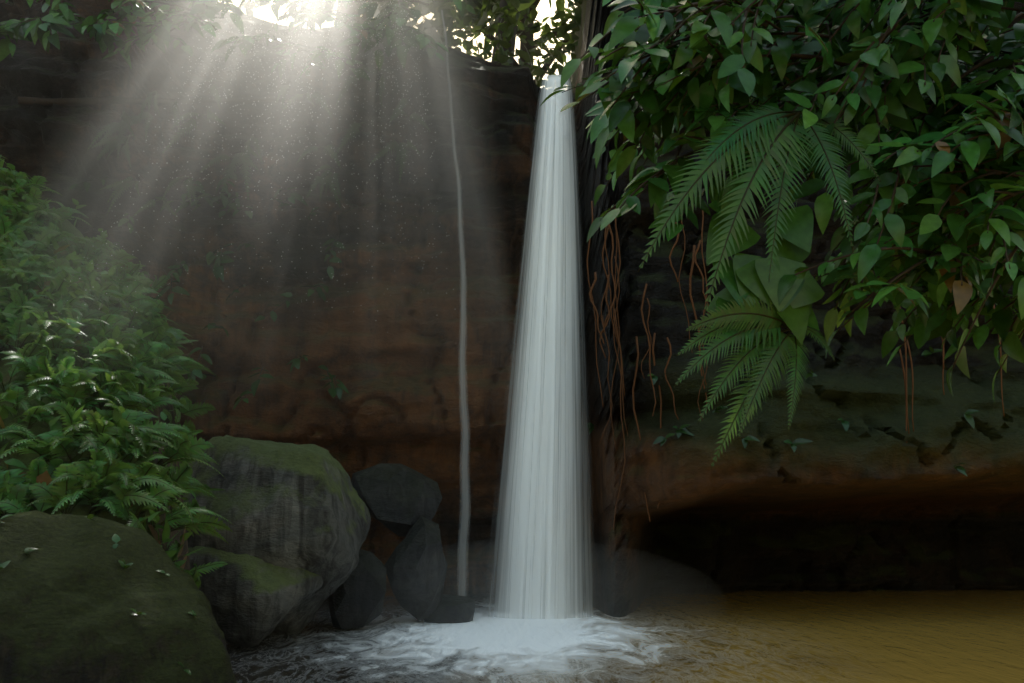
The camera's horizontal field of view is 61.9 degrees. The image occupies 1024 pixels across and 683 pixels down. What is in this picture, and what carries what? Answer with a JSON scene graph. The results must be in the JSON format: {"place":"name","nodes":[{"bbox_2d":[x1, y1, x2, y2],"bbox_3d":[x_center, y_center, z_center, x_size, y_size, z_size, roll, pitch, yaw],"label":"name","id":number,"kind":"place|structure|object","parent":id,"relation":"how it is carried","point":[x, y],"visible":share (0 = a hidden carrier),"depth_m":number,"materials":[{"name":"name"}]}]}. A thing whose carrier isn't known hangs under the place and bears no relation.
{"place":"outdoors","nodes":[
{"label":"outdoors","id":0,"kind":"place"},
{"bbox_2d":[67,0,453,332],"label":"dust particles","id":1,"kind":"object","parent":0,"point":[296,101],"visible":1,"depth_m":7.41,"materials":[{"name":"white"}]},
{"bbox_2d":[218,0,576,88],"label":"sky","id":2,"kind":"structure","parent":0,"point":[544,4],"materials":[{"name":"white"}]},
{"bbox_2d":[0,0,1023,616],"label":"cliff wall","id":3,"kind":"structure","parent":0,"point":[426,366],"depth_m":11.91,"materials":[{"name":"brown stone"}]},
{"bbox_2d":[0,0,1023,398],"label":"branches and trunks","id":4,"kind":"object","parent":3,"relation":"on","point":[674,10],"visible":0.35,"depth_m":4.46,"materials":[{"name":"brown plant"}]},
{"bbox_2d":[223,0,582,91],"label":"background trees","id":5,"kind":"object","parent":4,"relation":"attached to","point":[446,14],"visible":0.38,"depth_m":16.68,"materials":[{"name":"green plant"}]},
{"bbox_2d":[0,0,1023,674],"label":"leaves","id":6,"kind":"object","parent":3,"relation":"attached to","point":[784,290],"visible":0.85,"depth_m":4.31,"materials":[{"name":"green plant"}]},
{"bbox_2d":[88,65,975,467],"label":"fern fronds","id":7,"kind":"object","parent":3,"relation":"attached to","point":[774,129],"visible":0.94,"depth_m":3.94,"materials":[{"name":"green plant"}]},
{"bbox_2d":[514,75,575,618],"bbox_3d":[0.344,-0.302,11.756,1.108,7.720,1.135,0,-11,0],"label":"waterfall","id":8,"kind":"structure","parent":3,"relation":"attached to","point":[556,565],"depth_m":11.08,"materials":[{"name":"liquid"}]},
{"bbox_2d":[586,201,1004,529],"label":"hanging roots","id":9,"kind":"object","parent":3,"relation":"hanging from","point":[605,323],"visible":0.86,"depth_m":10.21,"materials":[{"name":"brown plant"}]},
{"bbox_2d":[225,589,1023,682],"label":"pool water","id":10,"kind":"structure","parent":0,"point":[889,636],"depth_m":8.30,"materials":[{"name":"brown liquid"}]},
{"bbox_2d":[188,546,322,647],"bbox_3d":[-2.635,2.369,8.318,1.587,1.103,1.242,0,-11,0],"label":"boulder","id":11,"kind":"object","parent":10,"relation":"on","point":[254,601],"visible":0.56,"depth_m":7.86,"materials":[{"name":"grey stone"}]},
{"bbox_2d":[183,435,370,635],"bbox_3d":[-2.630,2.099,9.005,2.217,2.275,2.178,0,-11,0],"label":"boulder","id":12,"kind":"object","parent":10,"relation":"in","point":[291,505],"visible":0.69,"depth_m":8.25,"materials":[{"name":"grey stone"}]},
{"bbox_2d":[328,549,386,628],"bbox_3d":[-1.735,2.704,9.438,0.653,0.865,0.648,5,-12,-26],"label":"wet boulder","id":13,"kind":"object","parent":10,"relation":"on","point":[356,599],"visible":0.73,"depth_m":9.17,"materials":[{"name":"grey stone"}]},
{"bbox_2d":[385,516,446,620],"bbox_3d":[-1.111,2.627,9.902,0.709,1.177,0.821,0,-11,0],"label":"wet boulder","id":14,"kind":"object","parent":10,"relation":"in","point":[416,564],"visible":0.98,"depth_m":9.66,"materials":[{"name":"grey stone"}]},
{"bbox_2d":[351,463,441,535],"bbox_3d":[-1.462,1.949,10.546,1.102,0.902,1.012,-10,-15,41],"label":"wet boulder","id":15,"kind":"object","parent":14,"relation":"on","point":[399,499],"visible":0.86,"depth_m":10.25,"materials":[{"name":"grey stone"}]},
{"bbox_2d":[424,594,474,623],"bbox_3d":[-0.726,3.196,10.029,0.588,0.418,0.592,0,-11,0],"label":"wet boulder","id":16,"kind":"object","parent":10,"relation":"in","point":[451,609],"visible":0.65,"depth_m":9.82,"materials":[{"name":"grey stone"}]},
{"bbox_3d":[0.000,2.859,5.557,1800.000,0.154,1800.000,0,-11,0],"label":"terrain","id":17,"kind":"structure","parent":0,"visible":0},
{"bbox_2d":[0,179,189,570],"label":"bank slope","id":18,"kind":"structure","parent":17,"relation":"on","point":[38,427],"depth_m":5.30,"materials":[{"name":"green plant"}]},
{"bbox_2d":[0,155,195,575],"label":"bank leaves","id":19,"kind":"object","parent":18,"relation":"on","point":[31,209],"visible":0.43,"depth_m":5.88,"materials":[{"name":"green plant"}]},
{"bbox_2d":[0,156,232,588],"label":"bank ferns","id":20,"kind":"object","parent":18,"relation":"on","point":[134,437],"visible":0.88,"depth_m":5.30,"materials":[{"name":"green plant"}]},
{"bbox_2d":[0,510,236,682],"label":"boulder","id":21,"kind":"object","parent":17,"relation":"on","point":[73,592],"visible":0.98,"depth_m":3.60,"materials":[{"name":"green stone"}]}
]}

